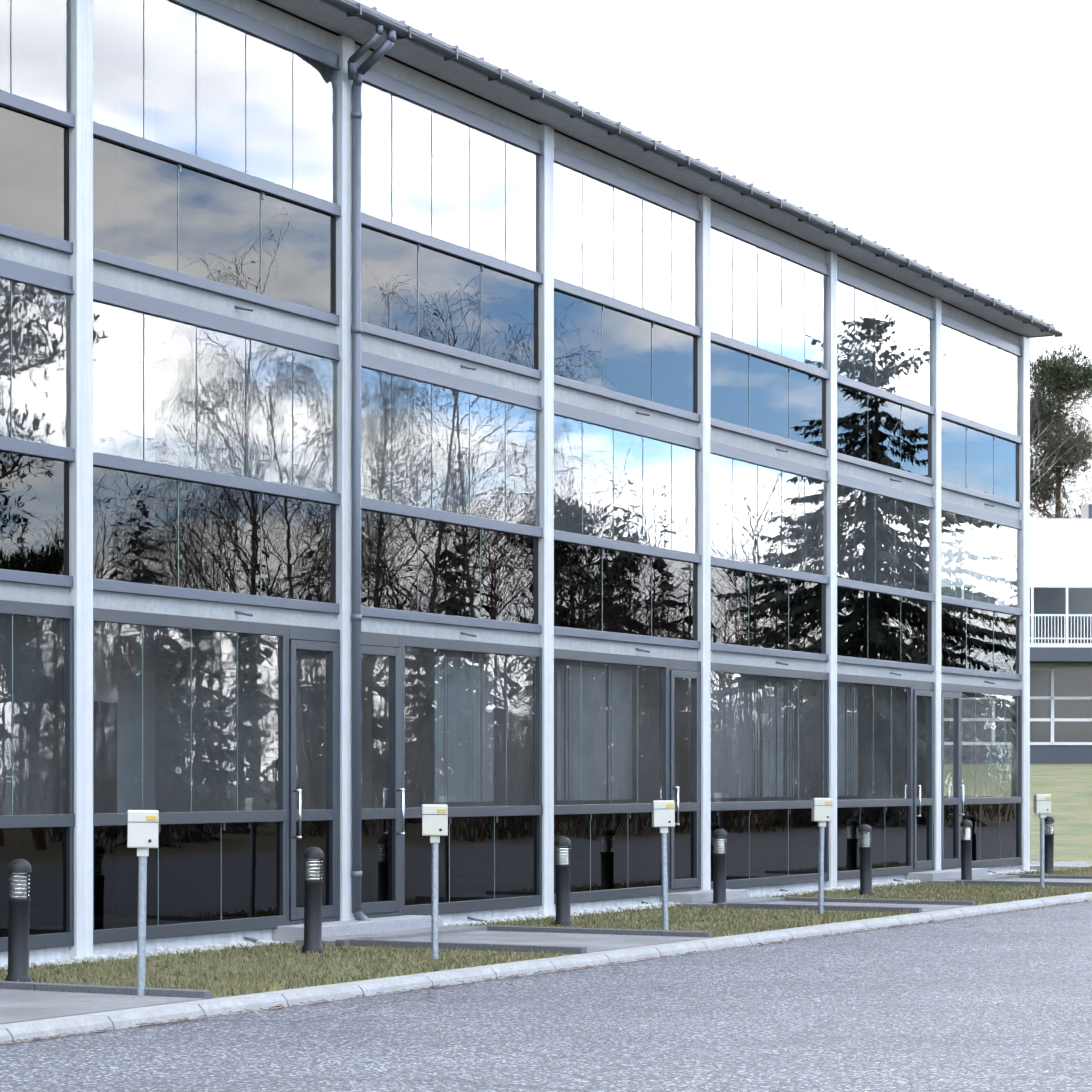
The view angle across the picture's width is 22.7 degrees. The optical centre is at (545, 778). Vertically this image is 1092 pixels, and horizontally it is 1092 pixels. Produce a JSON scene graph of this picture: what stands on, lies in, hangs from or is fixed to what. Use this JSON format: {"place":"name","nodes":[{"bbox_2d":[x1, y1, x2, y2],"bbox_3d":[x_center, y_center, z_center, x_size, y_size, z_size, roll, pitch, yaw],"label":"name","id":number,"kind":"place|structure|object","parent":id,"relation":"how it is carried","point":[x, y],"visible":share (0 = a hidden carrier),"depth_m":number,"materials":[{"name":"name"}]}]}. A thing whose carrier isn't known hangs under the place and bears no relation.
{"place":"outdoors","nodes":[
{"label":"outdoors","id":0,"kind":"place"},
{"bbox_2d":[5,859,31,981],"bbox_3d":[-3.941,1.069,20.302,0.200,0.936,0.200,0,0,29],"label":"bollard light","id":1,"kind":"object","parent":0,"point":[19,901],"visible":0.94,"depth_m":20.24,"materials":[{"name":"black metal"}]},
{"bbox_2d":[93,102,116,813],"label":"building balcony windows","id":2,"kind":"structure","parent":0,"point":[106,421],"depth_m":26.74,"materials":[{"name":"clear glass"}]},
{"bbox_2d":[0,0,922,814],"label":"building balcony walls","id":3,"kind":"structure","parent":0,"point":[34,704],"depth_m":30.13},
{"bbox_2d":[11,0,1004,924],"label":"glass edges","id":4,"kind":"object","parent":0,"point":[505,438],"visible":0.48,"depth_m":29.33,"materials":[{"name":"glass"}]},
{"bbox_2d":[0,105,1018,936],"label":"balcony railing glass","id":5,"kind":"object","parent":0,"point":[212,871],"visible":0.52,"depth_m":28.12,"materials":[{"name":"glass"}]},
{"bbox_2d":[0,0,1018,692],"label":"building slab edges","id":6,"kind":"object","parent":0,"point":[58,262],"visible":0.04,"depth_m":28.62,"materials":[{"name":"grey concrete"}]},
{"bbox_2d":[0,865,1018,965],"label":"building plinth","id":7,"kind":"structure","parent":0,"point":[54,953],"depth_m":28.35,"materials":[{"name":"grey concrete"}]},
{"bbox_2d":[0,0,1019,814],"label":"clear building glass","id":8,"kind":"object","parent":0,"point":[1000,746],"visible":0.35,"depth_m":30.63,"materials":[{"name":"clear glass"}]},
{"bbox_2d":[57,0,1029,959],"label":"columns","id":9,"kind":"structure","parent":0,"point":[77,330],"depth_m":30.01,"materials":[{"name":"white metal"}]},
{"bbox_2d":[0,0,1021,679],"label":"balcony rails","id":10,"kind":"object","parent":9,"relation":"attached to","point":[156,306],"visible":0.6,"depth_m":28.46,"materials":[{"name":"grey metal"}]},
{"bbox_2d":[234,25,1000,941],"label":"building downpipes","id":11,"kind":"object","parent":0,"point":[374,57],"visible":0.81,"depth_m":26.47,"materials":[{"name":"grey metal"}]},
{"bbox_2d":[435,656,857,801],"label":"building blinds","id":12,"kind":"object","parent":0,"point":[459,713],"depth_m":32.19,"materials":[{"name":"grey fabric"}]},
{"bbox_2d":[257,0,1054,330],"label":"building roof","id":13,"kind":"structure","parent":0,"point":[529,82],"depth_m":31.70,"materials":[{"name":"grey metal"}]},
{"bbox_2d":[263,0,1052,337],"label":"building soffit","id":14,"kind":"structure","parent":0,"point":[337,20],"depth_m":31.33,"materials":[{"name":"grey metal"}]},
{"bbox_2d":[322,0,1062,336],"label":"building gutter","id":15,"kind":"object","parent":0,"point":[402,32],"visible":1,"depth_m":31.26,"materials":[{"name":"grey metal"}]},
{"bbox_2d":[355,0,1091,518],"label":"sky","id":16,"kind":"structure","parent":0,"point":[954,137],"materials":[{"name":"white"}]},
{"bbox_2d":[941,504,1091,763],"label":"windows","id":17,"kind":"structure","parent":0,"point":[1067,683],"depth_m":99.71,"materials":[{"name":"grey glass"}]},
{"bbox_2d":[941,518,1091,744],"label":"building walls","id":18,"kind":"structure","parent":0,"point":[1060,552],"depth_m":99.94,"materials":[{"name":"white paint"}]},
{"bbox_2d":[944,764,1091,861],"bbox_3d":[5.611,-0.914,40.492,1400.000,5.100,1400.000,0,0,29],"label":"terrain","id":19,"kind":"structure","parent":0,"point":[1068,787],"depth_m":72.62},
{"bbox_2d":[0,862,1091,1091],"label":"gravel road","id":20,"kind":"structure","parent":19,"relation":"on","point":[994,1002],"depth_m":17.35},
{"bbox_2d":[0,900,1087,1054],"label":"curb","id":21,"kind":"structure","parent":20,"relation":"on","point":[433,986],"depth_m":21.64,"materials":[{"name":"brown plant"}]},
{"bbox_2d":[0,866,1091,998],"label":"grass strip","id":22,"kind":"object","parent":19,"relation":"on","point":[241,957],"visible":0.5,"depth_m":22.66,"materials":[{"name":"green plant"}]},
{"bbox_2d":[422,804,447,958],"bbox_3d":[-0.939,0.903,23.005,0.214,1.366,0.151,0,0,0],"label":"heater post","id":23,"kind":"object","parent":22,"relation":"on","point":[434,822],"visible":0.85,"depth_m":22.97,"materials":[{"name":"beige metal"}]},
{"bbox_2d":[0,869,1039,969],"bbox_3d":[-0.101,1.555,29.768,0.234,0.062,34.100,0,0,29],"label":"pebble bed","id":24,"kind":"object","parent":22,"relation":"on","point":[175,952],"visible":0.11,"depth_m":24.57,"materials":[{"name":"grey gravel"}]},
{"bbox_2d":[0,875,1091,1023],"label":"path pavers","id":25,"kind":"object","parent":22,"relation":"on","point":[16,1006],"visible":0.5,"depth_m":25.38,"materials":[{"name":"grey concrete"}]},
{"bbox_2d":[127,810,158,995],"bbox_3d":[-2.824,0.903,19.062,0.214,1.366,0.149,0,0,-6],"label":"heater post","id":26,"kind":"object","parent":25,"relation":"on","point":[143,830],"visible":0.88,"depth_m":19.03,"materials":[{"name":"beige metal"}]},
{"bbox_2d":[0,875,1091,999],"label":"path edging stones","id":27,"kind":"object","parent":22,"relation":"on","point":[208,994],"visible":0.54,"depth_m":26.18,"materials":[{"name":"grey concrete"}]},
{"bbox_2d":[272,868,987,941],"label":"granite steps","id":28,"kind":"structure","parent":22,"relation":"on","point":[292,933],"depth_m":26.86,"materials":[{"name":"grey stone"}]},
{"bbox_2d":[652,800,674,930],"bbox_3d":[1.171,0.903,27.138,0.215,1.367,0.152,0,0,-6],"label":"heater post","id":29,"kind":"object","parent":22,"relation":"on","point":[663,815],"visible":0.88,"depth_m":27.10,"materials":[{"name":"beige metal"}]},
{"bbox_2d":[295,888,1037,959],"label":"worn ground soil","id":30,"kind":"structure","parent":22,"relation":"on","point":[551,925],"depth_m":28.07,"materials":[{"name":"brown soil"}]},
{"bbox_2d":[301,847,323,953],"bbox_3d":[-2.050,1.069,23.886,0.200,0.937,0.204,0,0,29],"label":"bollard light","id":31,"kind":"object","parent":30,"relation":"on","point":[313,882],"visible":1,"depth_m":23.83,"materials":[{"name":"black metal"}]},
{"bbox_2d":[554,836,572,925],"bbox_3d":[0.178,1.069,28.194,0.201,0.937,0.200,0,0,29],"label":"bollard light","id":32,"kind":"object","parent":30,"relation":"on","point":[562,882],"visible":1,"depth_m":28.14,"materials":[{"name":"black metal"}]},
{"bbox_2d":[858,824,873,895],"bbox_3d":[4.189,1.069,35.572,0.200,0.937,0.203,0,0,29],"label":"bollard light","id":33,"kind":"object","parent":30,"relation":"on","point":[865,864],"visible":1,"depth_m":35.51,"materials":[{"name":"black metal"}]},
{"bbox_2d":[1044,816,1054,873],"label":"bollard light","id":34,"kind":"object","parent":30,"relation":"on","point":[1049,851],"visible":0.85,"depth_m":43.58,"materials":[{"name":"black metal"}]},
{"bbox_2d":[712,829,726,903],"bbox_3d":[2.067,1.069,32.402,0.200,0.936,0.200,0,0,29],"label":"bollard light","id":35,"kind":"object","parent":22,"relation":"on","point":[719,874],"visible":0.96,"depth_m":32.34,"materials":[{"name":"black metal"}]},
{"bbox_2d":[811,798,832,913],"bbox_3d":[3.122,0.904,30.736,0.214,1.365,0.149,0,0,-8],"label":"heater post","id":36,"kind":"object","parent":22,"relation":"on","point":[822,811],"visible":0.94,"depth_m":30.70,"materials":[{"name":"beige metal"}]},
{"bbox_2d":[960,820,971,879],"bbox_3d":[6.115,1.069,39.535,0.200,0.937,0.200,0,0,29],"label":"bollard light","id":37,"kind":"object","parent":22,"relation":"on","point":[966,856],"visible":1,"depth_m":39.48,"materials":[{"name":"black metal"}]},
{"bbox_2d":[1034,794,1050,887],"bbox_3d":[6.877,0.904,37.666,0.214,1.364,0.149,0,0,-8],"label":"heater post","id":38,"kind":"object","parent":22,"relation":"on","point":[1042,805],"visible":0.85,"depth_m":37.64,"materials":[{"name":"beige metal"}]},
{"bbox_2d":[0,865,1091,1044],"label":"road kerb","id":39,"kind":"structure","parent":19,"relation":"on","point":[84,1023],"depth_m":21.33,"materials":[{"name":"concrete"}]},
{"bbox_2d":[942,345,1091,518],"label":"birch tree","id":40,"kind":"object","parent":19,"relation":"on","point":[1054,442],"visible":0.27,"depth_m":120.69,"materials":[{"name":"brown plant"}]},
{"bbox_2d":[971,343,1091,518],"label":"pine tree","id":41,"kind":"object","parent":19,"relation":"on","point":[1058,370],"visible":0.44,"depth_m":123.42,"materials":[{"name":"green plant"}]},
{"bbox_3d":[-6.790,-2.714,33.802,10.600,9.100,32.800,0,0,29],"label":"building","id":42,"kind":"object","parent":19,"relation":"on","visible":0},
{"bbox_2d":[0,600,1021,951],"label":"window frames","id":43,"kind":"structure","parent":42,"relation":"on","point":[326,640],"depth_m":27.39,"materials":[{"name":"black metal"}]},
{"bbox_2d":[293,785,963,838],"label":"door handles","id":44,"kind":"object","parent":42,"relation":"attached to","point":[403,790],"visible":0.96,"depth_m":27.28,"materials":[{"name":"silver metal"}]}
]}

